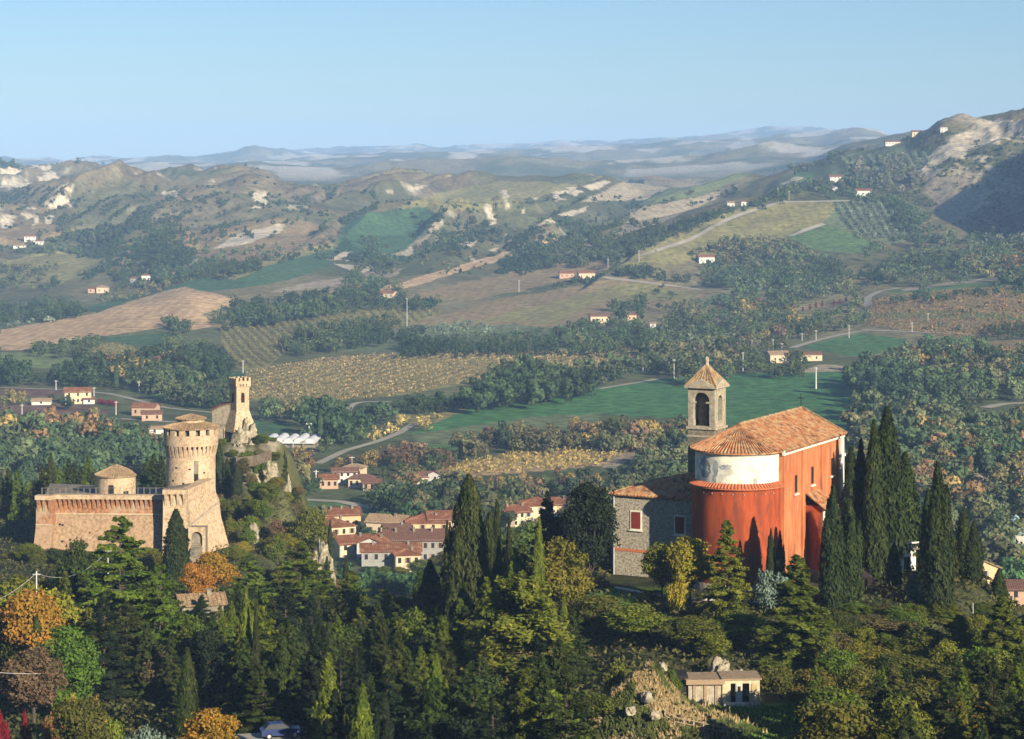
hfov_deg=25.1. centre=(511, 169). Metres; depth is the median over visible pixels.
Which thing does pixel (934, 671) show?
fir tree
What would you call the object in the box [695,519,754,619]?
fir tree
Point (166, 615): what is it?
cedar tree
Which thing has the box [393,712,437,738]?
leafy tree
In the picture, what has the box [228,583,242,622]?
cypress tree
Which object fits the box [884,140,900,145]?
farmhouse
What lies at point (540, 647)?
cedar tree
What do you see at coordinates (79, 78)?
sky
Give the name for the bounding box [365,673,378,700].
fir tree
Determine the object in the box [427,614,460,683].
fir tree
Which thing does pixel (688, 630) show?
leafy tree
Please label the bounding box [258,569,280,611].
cedar tree
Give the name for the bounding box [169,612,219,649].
evergreen oak
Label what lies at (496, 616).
fir tree
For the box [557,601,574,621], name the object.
cedar tree
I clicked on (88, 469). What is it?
fir tree
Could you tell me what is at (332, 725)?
fir tree
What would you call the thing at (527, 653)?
leafy tree
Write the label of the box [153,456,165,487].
fir tree
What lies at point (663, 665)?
boulder
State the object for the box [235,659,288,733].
cedar tree
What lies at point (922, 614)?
shrub
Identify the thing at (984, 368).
valley hedgerow wood
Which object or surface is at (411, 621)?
evergreen oak
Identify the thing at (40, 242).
farmhouse
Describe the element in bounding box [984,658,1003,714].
fir tree
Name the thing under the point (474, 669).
cedar tree
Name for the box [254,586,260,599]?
cypress tree
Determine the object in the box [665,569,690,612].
shrub
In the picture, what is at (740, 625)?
leafy tree
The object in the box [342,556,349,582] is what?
cypress tree
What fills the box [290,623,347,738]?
fir tree
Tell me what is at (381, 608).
cedar tree
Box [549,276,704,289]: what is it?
road
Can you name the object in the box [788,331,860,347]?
road
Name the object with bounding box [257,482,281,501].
evergreen oak
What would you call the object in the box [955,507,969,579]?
cypress tree
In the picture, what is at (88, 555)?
evergreen oak
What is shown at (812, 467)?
window
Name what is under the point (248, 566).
cedar tree
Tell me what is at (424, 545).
window
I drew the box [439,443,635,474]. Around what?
vineyard
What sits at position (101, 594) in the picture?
cedar tree
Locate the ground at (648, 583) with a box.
[0,439,1022,738]
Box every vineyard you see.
[66,342,136,354]
[220,306,362,366]
[245,352,496,400]
[363,300,438,326]
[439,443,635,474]
[492,347,647,366]
[868,285,1023,336]
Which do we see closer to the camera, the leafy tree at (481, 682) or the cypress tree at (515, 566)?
the leafy tree at (481, 682)
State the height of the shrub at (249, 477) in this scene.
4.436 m
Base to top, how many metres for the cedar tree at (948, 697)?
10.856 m
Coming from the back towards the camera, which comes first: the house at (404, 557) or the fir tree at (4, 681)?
the house at (404, 557)
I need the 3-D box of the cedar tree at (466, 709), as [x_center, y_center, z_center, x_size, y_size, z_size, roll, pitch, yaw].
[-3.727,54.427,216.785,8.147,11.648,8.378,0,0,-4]
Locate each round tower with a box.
[94,463,138,493]
[162,413,220,514]
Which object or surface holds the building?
on the ground at (648, 583)
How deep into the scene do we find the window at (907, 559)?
327.01 m
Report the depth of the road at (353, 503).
861.81 m
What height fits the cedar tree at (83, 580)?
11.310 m
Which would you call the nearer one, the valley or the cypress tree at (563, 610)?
the cypress tree at (563, 610)
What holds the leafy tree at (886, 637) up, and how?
on the ground at (648, 583)
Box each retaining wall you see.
[236,450,270,466]
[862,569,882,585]
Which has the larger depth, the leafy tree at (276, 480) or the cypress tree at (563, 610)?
the leafy tree at (276, 480)
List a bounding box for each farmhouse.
[12,244,26,248]
[24,234,36,241]
[30,398,52,404]
[35,240,43,244]
[62,387,91,403]
[82,396,95,403]
[87,286,96,292]
[96,285,108,292]
[130,276,139,282]
[130,402,160,415]
[140,410,162,420]
[141,274,150,279]
[148,426,162,433]
[318,473,339,488]
[331,467,358,483]
[343,463,367,473]
[347,474,376,487]
[361,478,382,490]
[379,290,396,297]
[401,471,431,483]
[426,469,450,480]
[558,271,574,278]
[577,270,595,278]
[588,313,609,322]
[628,313,636,320]
[649,322,656,327]
[696,255,714,262]
[726,201,734,206]
[740,200,748,205]
[764,350,788,362]
[798,352,822,360]
[827,175,843,181]
[853,188,871,195]
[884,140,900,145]
[910,130,921,136]
[939,126,947,133]
[974,473,994,484]
[982,561,1002,583]
[1005,579,1023,605]
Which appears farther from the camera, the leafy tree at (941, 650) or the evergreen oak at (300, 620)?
the evergreen oak at (300, 620)
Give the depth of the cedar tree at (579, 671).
268.25 m
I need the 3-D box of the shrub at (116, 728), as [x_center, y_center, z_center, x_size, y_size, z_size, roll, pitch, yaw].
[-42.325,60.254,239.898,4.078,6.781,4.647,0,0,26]
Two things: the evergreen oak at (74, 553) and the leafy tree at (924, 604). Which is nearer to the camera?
the leafy tree at (924, 604)
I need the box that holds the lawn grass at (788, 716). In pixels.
[699,704,802,738]
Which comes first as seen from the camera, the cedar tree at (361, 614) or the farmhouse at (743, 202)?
the cedar tree at (361, 614)
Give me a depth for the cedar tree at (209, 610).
332.74 m
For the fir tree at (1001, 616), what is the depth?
265.18 m
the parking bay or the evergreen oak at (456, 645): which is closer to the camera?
the parking bay
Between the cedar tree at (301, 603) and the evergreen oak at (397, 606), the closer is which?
the evergreen oak at (397, 606)
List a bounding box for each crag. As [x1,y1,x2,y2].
[230,417,257,444]
[233,441,243,447]
[259,460,278,482]
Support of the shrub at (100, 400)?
on the valley
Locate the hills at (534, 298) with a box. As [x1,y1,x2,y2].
[0,108,1023,364]
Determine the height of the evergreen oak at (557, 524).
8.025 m
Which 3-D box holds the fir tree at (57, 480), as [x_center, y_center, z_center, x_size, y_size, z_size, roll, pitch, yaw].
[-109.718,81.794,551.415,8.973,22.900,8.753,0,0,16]
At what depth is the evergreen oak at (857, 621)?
280.43 m
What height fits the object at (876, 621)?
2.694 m
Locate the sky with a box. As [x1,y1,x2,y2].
[0,0,1023,159]
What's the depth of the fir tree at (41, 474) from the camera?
543.62 m
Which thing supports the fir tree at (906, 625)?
on the ground at (648, 583)
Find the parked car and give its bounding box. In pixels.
[259,721,302,738]
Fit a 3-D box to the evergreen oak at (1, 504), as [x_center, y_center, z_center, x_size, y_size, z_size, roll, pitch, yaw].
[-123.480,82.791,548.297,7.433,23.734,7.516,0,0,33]
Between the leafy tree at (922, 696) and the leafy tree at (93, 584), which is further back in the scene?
the leafy tree at (93, 584)
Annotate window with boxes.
[241,393,244,402]
[349,528,354,532]
[373,554,378,559]
[405,557,410,562]
[422,543,427,547]
[629,510,642,531]
[672,515,685,536]
[794,474,799,495]
[810,465,815,486]
[830,457,835,477]
[904,557,909,569]
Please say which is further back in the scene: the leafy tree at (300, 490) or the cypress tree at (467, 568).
the leafy tree at (300, 490)
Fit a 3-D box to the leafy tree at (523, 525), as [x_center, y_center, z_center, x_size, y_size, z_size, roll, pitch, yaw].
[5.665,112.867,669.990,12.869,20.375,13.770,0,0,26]
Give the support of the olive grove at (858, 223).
on the hills at (534, 298)
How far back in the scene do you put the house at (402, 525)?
769.23 m
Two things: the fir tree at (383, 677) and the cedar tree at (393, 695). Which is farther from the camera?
the fir tree at (383, 677)
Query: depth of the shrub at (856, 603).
289.02 m
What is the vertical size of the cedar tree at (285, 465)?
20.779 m
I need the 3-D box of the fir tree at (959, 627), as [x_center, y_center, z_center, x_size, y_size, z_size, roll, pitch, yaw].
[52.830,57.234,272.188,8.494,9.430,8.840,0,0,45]
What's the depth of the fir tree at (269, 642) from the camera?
290.49 m
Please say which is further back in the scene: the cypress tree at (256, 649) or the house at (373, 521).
the house at (373, 521)
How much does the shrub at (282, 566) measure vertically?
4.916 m
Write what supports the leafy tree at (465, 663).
on the ground at (648, 583)
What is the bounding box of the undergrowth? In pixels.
[0,486,1023,738]
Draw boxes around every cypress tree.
[26,615,45,653]
[99,610,118,680]
[160,508,192,582]
[172,647,199,738]
[216,439,223,483]
[220,458,232,498]
[222,601,236,676]
[231,463,242,495]
[234,587,253,719]
[250,603,260,710]
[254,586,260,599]
[268,633,299,724]
[283,558,294,588]
[291,488,300,503]
[309,652,348,738]
[316,622,343,691]
[323,556,331,577]
[327,520,334,567]
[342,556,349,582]
[347,683,376,738]
[369,691,374,726]
[373,692,395,738]
[412,559,443,627]
[420,653,451,719]
[429,534,451,623]
[434,473,490,636]
[442,520,448,574]
[483,511,504,567]
[488,499,505,623]
[503,547,524,617]
[504,515,511,579]
[531,516,546,594]
[559,597,570,658]
[765,528,775,574]
[775,530,785,576]
[818,485,849,612]
[839,445,862,566]
[839,499,865,603]
[856,437,866,524]
[858,419,888,579]
[878,405,910,570]
[885,541,902,587]
[901,451,922,560]
[916,487,929,589]
[921,460,955,609]
[951,520,959,576]
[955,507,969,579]
[963,521,984,583]
[989,569,1008,598]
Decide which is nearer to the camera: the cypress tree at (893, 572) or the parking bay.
the parking bay
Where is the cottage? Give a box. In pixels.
[173,588,227,632]
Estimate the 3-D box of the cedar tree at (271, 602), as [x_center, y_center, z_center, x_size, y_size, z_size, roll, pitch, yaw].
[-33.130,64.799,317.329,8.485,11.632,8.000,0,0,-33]
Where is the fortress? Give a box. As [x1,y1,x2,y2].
[34,478,228,561]
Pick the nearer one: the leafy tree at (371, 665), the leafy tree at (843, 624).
the leafy tree at (371, 665)
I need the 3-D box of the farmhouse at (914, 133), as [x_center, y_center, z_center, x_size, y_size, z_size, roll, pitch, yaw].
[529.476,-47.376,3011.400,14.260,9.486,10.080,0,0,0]
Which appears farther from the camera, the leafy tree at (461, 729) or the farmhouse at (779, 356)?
the farmhouse at (779, 356)
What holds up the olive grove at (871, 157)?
on the hills at (534, 298)
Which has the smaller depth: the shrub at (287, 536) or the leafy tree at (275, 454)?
the shrub at (287, 536)
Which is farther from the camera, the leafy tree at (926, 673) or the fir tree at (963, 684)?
the leafy tree at (926, 673)
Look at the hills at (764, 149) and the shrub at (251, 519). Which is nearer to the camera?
the shrub at (251, 519)
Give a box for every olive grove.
[834,197,922,238]
[839,151,932,170]
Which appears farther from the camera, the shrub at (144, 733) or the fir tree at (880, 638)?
the fir tree at (880, 638)
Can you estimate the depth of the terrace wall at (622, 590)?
299.64 m
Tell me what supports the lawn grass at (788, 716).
on the ground at (648, 583)
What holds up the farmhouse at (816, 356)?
on the hills at (534, 298)
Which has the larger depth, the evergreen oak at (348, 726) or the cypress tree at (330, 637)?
the cypress tree at (330, 637)
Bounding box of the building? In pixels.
[882,541,919,572]
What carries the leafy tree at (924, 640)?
on the ground at (648, 583)
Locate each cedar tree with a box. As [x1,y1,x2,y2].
[57,569,93,609]
[71,573,94,601]
[73,515,178,632]
[74,607,112,660]
[82,597,139,702]
[95,591,115,611]
[99,601,146,694]
[117,571,129,591]
[129,563,186,691]
[148,605,172,634]
[172,600,190,629]
[174,620,194,689]
[191,595,213,626]
[212,598,278,703]
[220,586,236,615]
[221,615,239,682]
[228,554,280,616]
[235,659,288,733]
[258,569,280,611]
[263,542,334,629]
[266,597,284,634]
[269,588,312,644]
[274,587,300,617]
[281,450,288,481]
[291,645,352,723]
[294,576,318,618]
[317,585,338,620]
[323,570,370,607]
[335,659,354,724]
[350,607,366,624]
[369,669,412,736]
[370,588,402,618]
[372,601,386,619]
[425,641,459,692]
[434,615,452,638]
[448,605,484,673]
[451,660,496,694]
[455,656,503,713]
[455,686,496,732]
[457,669,469,680]
[469,704,516,738]
[481,656,505,701]
[486,701,514,738]
[502,654,532,702]
[502,670,518,700]
[506,635,563,737]
[507,674,519,703]
[530,669,597,738]
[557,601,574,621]
[561,610,599,684]
[787,678,821,738]
[861,676,891,738]
[886,661,907,696]
[922,678,977,738]
[966,650,993,691]
[967,677,1015,738]
[981,659,1015,732]
[990,694,1023,738]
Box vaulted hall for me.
[269,433,320,447]
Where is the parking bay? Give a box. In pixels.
[234,730,306,738]
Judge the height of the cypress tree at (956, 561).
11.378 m
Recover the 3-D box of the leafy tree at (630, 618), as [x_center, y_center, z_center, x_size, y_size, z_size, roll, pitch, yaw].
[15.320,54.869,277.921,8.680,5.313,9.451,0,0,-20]
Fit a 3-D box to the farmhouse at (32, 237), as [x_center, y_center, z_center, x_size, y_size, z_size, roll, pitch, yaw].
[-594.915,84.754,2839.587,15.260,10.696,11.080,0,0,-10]
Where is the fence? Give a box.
[664,709,742,735]
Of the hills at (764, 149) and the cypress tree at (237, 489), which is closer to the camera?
the cypress tree at (237, 489)
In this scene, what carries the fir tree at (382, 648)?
on the undergrowth
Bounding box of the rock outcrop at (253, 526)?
[249,522,259,543]
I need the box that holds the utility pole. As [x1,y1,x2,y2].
[815,367,816,388]
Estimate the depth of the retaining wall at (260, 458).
550.97 m
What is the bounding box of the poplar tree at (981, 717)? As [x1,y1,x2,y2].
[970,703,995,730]
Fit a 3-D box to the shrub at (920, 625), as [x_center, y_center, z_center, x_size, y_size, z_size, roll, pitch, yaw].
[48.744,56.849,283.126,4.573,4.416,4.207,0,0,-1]
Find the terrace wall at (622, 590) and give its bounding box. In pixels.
[615,586,764,605]
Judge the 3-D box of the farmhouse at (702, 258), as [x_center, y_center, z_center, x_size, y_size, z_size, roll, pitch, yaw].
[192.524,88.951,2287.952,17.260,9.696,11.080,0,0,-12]
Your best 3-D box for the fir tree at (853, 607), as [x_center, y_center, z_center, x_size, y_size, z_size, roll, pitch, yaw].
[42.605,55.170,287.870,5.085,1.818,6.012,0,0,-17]
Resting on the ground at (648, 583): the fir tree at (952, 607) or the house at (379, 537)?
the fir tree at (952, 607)
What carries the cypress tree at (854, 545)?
on the ground at (648, 583)
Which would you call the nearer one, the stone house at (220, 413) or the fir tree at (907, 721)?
the fir tree at (907, 721)
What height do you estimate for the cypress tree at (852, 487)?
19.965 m
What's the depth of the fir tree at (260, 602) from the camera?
307.66 m
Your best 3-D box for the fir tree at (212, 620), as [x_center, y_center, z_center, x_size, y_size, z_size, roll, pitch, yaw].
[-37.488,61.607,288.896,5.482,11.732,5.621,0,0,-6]
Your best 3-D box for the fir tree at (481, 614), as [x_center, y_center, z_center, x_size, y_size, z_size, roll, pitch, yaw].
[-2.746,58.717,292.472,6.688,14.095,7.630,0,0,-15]
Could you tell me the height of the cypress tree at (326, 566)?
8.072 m
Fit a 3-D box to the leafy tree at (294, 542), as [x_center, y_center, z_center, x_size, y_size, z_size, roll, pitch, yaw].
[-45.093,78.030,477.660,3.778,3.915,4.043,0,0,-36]
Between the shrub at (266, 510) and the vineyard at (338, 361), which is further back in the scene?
the vineyard at (338, 361)
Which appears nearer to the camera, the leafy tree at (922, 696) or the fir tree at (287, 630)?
the leafy tree at (922, 696)
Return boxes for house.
[211,401,231,438]
[321,515,357,534]
[324,505,362,528]
[332,532,371,556]
[355,532,391,559]
[359,541,422,568]
[364,513,409,532]
[380,521,411,528]
[382,527,444,559]
[392,546,421,571]
[404,512,449,528]
[424,510,453,525]
[500,502,532,526]
[516,496,557,523]
[550,495,570,513]
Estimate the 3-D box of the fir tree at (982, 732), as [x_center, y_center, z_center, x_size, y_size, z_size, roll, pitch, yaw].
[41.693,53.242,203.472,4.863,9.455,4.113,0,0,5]
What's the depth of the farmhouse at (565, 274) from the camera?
2300.00 m
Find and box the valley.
[0,362,1023,600]
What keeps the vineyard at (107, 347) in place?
on the hills at (534, 298)
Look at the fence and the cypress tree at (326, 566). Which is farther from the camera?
the cypress tree at (326, 566)
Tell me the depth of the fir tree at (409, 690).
244.21 m
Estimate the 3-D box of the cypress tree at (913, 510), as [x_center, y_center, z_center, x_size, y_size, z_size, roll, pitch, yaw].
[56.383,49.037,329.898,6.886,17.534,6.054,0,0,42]
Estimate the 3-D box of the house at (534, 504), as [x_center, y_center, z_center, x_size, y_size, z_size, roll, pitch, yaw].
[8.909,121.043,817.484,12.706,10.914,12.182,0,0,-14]
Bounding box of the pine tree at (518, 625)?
[459,570,577,689]
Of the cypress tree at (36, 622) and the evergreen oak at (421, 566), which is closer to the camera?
the cypress tree at (36, 622)
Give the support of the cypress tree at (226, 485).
on the ground at (648, 583)
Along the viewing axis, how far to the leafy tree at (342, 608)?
321.62 m
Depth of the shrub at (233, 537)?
481.57 m
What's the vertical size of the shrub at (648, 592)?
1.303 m
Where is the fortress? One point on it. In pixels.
(66, 514)
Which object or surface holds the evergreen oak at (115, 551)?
on the ground at (648, 583)
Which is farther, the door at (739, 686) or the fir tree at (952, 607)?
the fir tree at (952, 607)
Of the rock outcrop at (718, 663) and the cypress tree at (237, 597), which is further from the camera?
the cypress tree at (237, 597)
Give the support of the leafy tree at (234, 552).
on the ground at (648, 583)
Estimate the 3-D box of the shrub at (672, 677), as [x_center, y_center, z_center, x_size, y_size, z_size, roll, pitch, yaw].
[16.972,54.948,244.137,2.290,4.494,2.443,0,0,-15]
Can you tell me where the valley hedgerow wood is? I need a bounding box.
[0,265,1023,414]
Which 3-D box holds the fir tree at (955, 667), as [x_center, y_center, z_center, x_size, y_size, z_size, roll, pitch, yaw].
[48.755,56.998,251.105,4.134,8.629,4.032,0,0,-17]
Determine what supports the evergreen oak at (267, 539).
on the ground at (648, 583)
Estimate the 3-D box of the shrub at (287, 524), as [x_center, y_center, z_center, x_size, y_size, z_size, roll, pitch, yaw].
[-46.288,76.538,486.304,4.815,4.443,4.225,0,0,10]
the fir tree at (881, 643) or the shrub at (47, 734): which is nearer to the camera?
the shrub at (47, 734)
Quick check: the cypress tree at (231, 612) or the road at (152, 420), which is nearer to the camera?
the cypress tree at (231, 612)
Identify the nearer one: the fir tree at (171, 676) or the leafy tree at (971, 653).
the leafy tree at (971, 653)
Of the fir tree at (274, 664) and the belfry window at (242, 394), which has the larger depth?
the belfry window at (242, 394)
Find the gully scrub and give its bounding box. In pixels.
[0,131,1023,287]
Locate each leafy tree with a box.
[0,574,42,626]
[0,586,69,657]
[0,622,25,665]
[0,645,71,730]
[12,542,45,566]
[37,579,68,597]
[41,587,89,655]
[44,548,61,562]
[46,550,64,563]
[49,695,114,738]
[59,567,104,598]
[95,569,122,598]
[101,623,132,651]
[110,551,136,566]
[134,547,159,558]
[135,650,179,686]
[152,572,188,604]
[178,562,216,592]
[178,707,242,738]
[194,549,240,591]
[216,483,221,494]
[223,546,244,564]
[234,540,252,551]
[240,500,252,514]
[261,634,313,691]
[269,476,285,488]
[271,452,281,459]
[272,621,310,661]
[285,506,335,559]
[289,536,303,549]
[294,487,305,494]
[302,604,327,620]
[322,586,375,626]
[352,618,392,660]
[361,649,427,683]
[389,594,412,613]
[391,566,409,574]
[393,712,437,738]
[408,637,463,675]
[409,715,498,738]
[434,551,443,560]
[435,566,441,573]
[444,669,516,737]
[448,676,507,702]
[457,647,513,696]
[488,644,555,696]
[501,529,526,550]
[506,712,516,725]
[511,522,533,531]
[512,533,534,566]
[514,522,545,537]
[520,517,536,524]
[524,534,597,612]
[571,594,619,640]
[602,602,673,642]
[638,541,673,601]
[657,615,727,653]
[661,535,720,606]
[693,633,731,657]
[712,613,770,645]
[782,668,841,705]
[786,700,885,738]
[799,685,870,724]
[808,593,823,603]
[809,640,853,667]
[812,648,869,679]
[814,611,859,634]
[832,729,865,738]
[834,603,875,612]
[836,664,877,703]
[841,642,899,667]
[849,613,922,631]
[866,652,939,680]
[875,632,893,646]
[878,678,947,735]
[885,626,950,656]
[911,663,976,687]
[913,677,942,693]
[917,602,930,609]
[918,650,932,660]
[927,638,970,667]
[950,681,1004,725]
[961,645,1014,670]
[965,610,993,629]
[965,614,990,633]
[971,646,1015,702]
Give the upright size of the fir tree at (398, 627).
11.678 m
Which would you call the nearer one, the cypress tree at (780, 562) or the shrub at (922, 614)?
the shrub at (922, 614)
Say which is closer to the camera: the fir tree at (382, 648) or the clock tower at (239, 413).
the fir tree at (382, 648)
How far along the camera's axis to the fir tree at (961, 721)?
212.76 m
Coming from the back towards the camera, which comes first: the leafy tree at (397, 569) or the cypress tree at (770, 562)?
the leafy tree at (397, 569)
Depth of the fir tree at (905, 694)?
217.74 m
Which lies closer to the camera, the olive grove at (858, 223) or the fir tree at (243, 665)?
the fir tree at (243, 665)
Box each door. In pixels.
[108,485,113,493]
[737,684,741,701]
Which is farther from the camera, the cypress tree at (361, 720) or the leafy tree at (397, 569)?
the leafy tree at (397, 569)
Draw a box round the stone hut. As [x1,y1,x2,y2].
[673,669,761,706]
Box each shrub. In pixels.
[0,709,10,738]
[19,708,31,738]
[42,712,67,738]
[97,398,103,403]
[104,400,111,404]
[104,719,124,738]
[112,400,118,405]
[123,724,160,738]
[139,548,162,574]
[157,735,177,738]
[218,438,226,444]
[220,497,243,520]
[223,517,242,539]
[227,449,238,456]
[227,520,245,540]
[236,527,245,540]
[238,451,254,456]
[238,516,261,528]
[238,527,256,544]
[238,549,249,560]
[243,515,261,534]
[244,471,257,482]
[248,481,264,498]
[251,464,263,473]
[251,499,272,517]
[252,434,265,444]
[256,501,272,517]
[257,472,268,480]
[260,433,270,443]
[262,535,286,560]
[265,519,288,537]
[267,476,287,489]
[271,531,292,545]
[272,565,285,580]
[283,521,295,535]
[285,492,293,501]
[290,498,305,516]
[582,690,625,716]
[601,658,629,691]
[640,590,663,597]
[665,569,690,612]
[666,667,682,690]
[753,568,790,610]
[754,664,796,693]
[837,601,873,615]
[851,626,878,644]
[895,618,922,636]
[903,603,927,612]
[913,610,929,626]
[933,726,944,738]
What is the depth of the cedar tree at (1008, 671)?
230.72 m
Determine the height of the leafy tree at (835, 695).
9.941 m
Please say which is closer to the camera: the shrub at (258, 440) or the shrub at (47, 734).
the shrub at (47, 734)
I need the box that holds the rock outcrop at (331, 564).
[321,554,335,586]
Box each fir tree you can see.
[0,468,15,520]
[0,659,11,692]
[7,469,27,519]
[38,464,45,482]
[43,452,57,493]
[49,464,59,482]
[57,571,78,607]
[62,458,74,483]
[72,462,80,484]
[77,467,84,484]
[81,454,93,484]
[88,472,96,484]
[98,596,113,618]
[125,579,151,627]
[126,623,161,705]
[138,462,147,486]
[142,453,160,486]
[152,635,180,710]
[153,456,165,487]
[192,597,208,626]
[198,614,234,704]
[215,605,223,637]
[221,588,263,702]
[225,636,266,733]
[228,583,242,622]
[258,598,266,619]
[259,616,273,658]
[264,619,304,724]
[265,631,303,701]
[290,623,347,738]
[300,594,320,643]
[303,586,325,641]
[321,688,349,738]
[332,616,352,673]
[339,646,373,724]
[365,601,386,658]
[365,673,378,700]
[367,615,392,672]
[370,629,396,699]
[376,664,397,715]
[386,612,411,643]
[388,616,408,647]
[389,647,422,722]
[390,630,405,674]
[392,647,416,706]
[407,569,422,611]
[413,646,429,718]
[413,678,426,716]
[415,676,451,734]
[424,602,444,638]
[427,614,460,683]
[449,598,468,638]
[467,577,494,633]
[491,611,504,697]
[507,667,547,738]
[517,542,530,577]
[517,652,560,736]
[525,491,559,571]
[548,637,586,738]
[575,603,591,651]
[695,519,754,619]
[745,554,835,674]
[799,663,822,722]
[816,667,828,691]
[817,616,840,644]
[839,603,863,617]
[860,605,873,614]
[866,665,892,723]
[870,603,881,611]
[874,603,888,617]
[877,632,884,645]
[877,641,886,646]
[885,637,905,654]
[890,689,903,732]
[894,702,921,738]
[896,622,913,653]
[899,573,924,601]
[903,690,910,700]
[905,669,915,685]
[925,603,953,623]
[931,667,937,684]
[933,605,954,623]
[936,674,953,737]
[938,664,945,680]
[943,603,964,625]
[943,614,978,668]
[946,695,972,738]
[949,652,963,689]
[949,668,976,737]
[971,603,991,612]
[974,719,990,738]
[976,594,1023,659]
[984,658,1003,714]
[1001,663,1023,735]
[1004,649,1023,703]
[1019,614,1023,631]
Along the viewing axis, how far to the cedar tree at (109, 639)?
284.28 m
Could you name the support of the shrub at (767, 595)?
on the ground at (648, 583)
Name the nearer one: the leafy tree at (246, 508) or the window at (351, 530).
the leafy tree at (246, 508)
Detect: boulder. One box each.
[624,706,635,715]
[640,690,653,702]
[649,709,660,719]
[659,662,667,670]
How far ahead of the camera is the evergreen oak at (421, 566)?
703.81 m
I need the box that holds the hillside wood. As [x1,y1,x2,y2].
[0,146,1023,325]
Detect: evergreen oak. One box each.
[0,473,7,517]
[0,551,21,562]
[18,480,31,519]
[24,476,47,517]
[26,547,48,565]
[39,622,112,706]
[54,537,95,580]
[55,468,66,483]
[81,552,93,569]
[89,548,106,562]
[101,542,121,563]
[128,633,165,686]
[138,470,165,486]
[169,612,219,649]
[173,627,235,704]
[230,495,242,501]
[232,457,251,474]
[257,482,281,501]
[260,536,271,545]
[275,617,302,629]
[292,569,329,587]
[312,623,371,661]
[330,720,359,738]
[335,560,356,567]
[335,635,367,674]
[375,565,391,574]
[384,601,405,619]
[389,606,435,646]
[406,559,427,570]
[425,557,442,565]
[452,638,468,672]
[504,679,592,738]
[552,514,581,554]
[558,481,620,580]
[816,632,854,649]
[827,633,856,651]
[846,618,863,637]
[867,693,935,738]
[868,653,913,685]
[879,604,922,633]
[882,610,916,637]
[899,603,913,608]
[962,628,983,649]
[968,602,992,611]
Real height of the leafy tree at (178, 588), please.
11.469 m
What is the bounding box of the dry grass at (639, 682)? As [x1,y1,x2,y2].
[584,658,797,738]
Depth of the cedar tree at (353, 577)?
351.53 m
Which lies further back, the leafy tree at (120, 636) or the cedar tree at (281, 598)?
the cedar tree at (281, 598)
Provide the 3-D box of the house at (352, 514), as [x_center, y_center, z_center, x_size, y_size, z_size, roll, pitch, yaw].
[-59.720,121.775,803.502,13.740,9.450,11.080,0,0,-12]
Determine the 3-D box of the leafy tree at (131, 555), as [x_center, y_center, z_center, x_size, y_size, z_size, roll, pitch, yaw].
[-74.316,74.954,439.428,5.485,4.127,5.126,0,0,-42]
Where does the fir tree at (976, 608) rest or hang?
on the ground at (648, 583)
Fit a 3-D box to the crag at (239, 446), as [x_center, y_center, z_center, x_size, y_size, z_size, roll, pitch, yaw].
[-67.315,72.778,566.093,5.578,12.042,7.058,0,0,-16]
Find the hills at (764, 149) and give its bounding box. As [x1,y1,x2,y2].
[0,126,923,183]
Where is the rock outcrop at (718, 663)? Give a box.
[709,656,731,671]
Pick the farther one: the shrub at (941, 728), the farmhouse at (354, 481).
the farmhouse at (354, 481)
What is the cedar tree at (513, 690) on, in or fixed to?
on the ground at (648, 583)
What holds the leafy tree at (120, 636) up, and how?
on the ground at (648, 583)
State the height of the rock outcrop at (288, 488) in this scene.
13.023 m
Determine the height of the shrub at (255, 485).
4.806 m
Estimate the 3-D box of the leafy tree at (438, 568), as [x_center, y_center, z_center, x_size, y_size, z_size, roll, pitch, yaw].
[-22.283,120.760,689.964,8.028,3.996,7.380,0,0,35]
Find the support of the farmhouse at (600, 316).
on the hills at (534, 298)
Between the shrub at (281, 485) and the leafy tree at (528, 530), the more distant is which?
the leafy tree at (528, 530)
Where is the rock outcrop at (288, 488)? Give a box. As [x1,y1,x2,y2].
[282,473,291,491]
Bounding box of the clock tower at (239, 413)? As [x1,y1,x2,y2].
[225,376,256,432]
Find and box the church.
[609,356,846,592]
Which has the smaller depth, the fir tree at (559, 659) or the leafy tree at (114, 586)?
the fir tree at (559, 659)
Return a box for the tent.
[1011,514,1023,544]
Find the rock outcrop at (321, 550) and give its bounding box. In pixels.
[313,539,328,569]
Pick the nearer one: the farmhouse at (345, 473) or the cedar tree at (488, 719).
the cedar tree at (488, 719)
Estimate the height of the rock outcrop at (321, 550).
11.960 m
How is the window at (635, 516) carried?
in the church
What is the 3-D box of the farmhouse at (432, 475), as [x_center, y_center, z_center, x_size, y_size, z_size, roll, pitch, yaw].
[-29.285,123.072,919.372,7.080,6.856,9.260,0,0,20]
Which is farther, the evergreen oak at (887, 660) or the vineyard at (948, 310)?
the vineyard at (948, 310)
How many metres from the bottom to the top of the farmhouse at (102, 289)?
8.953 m
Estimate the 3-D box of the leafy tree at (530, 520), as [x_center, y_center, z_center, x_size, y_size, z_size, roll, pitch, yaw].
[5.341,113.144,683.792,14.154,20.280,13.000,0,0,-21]
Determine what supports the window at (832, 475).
in the church
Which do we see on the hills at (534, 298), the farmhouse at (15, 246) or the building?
the farmhouse at (15, 246)
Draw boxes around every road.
[0,387,211,412]
[120,418,211,422]
[307,499,377,508]
[315,423,416,463]
[349,401,391,410]
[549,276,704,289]
[599,377,663,388]
[639,200,849,255]
[788,223,825,235]
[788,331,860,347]
[862,329,984,334]
[863,288,898,306]
[982,402,1023,407]
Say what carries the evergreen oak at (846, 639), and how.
on the ground at (648, 583)
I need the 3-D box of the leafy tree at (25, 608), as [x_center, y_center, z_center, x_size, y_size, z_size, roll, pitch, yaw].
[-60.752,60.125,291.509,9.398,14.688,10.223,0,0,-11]

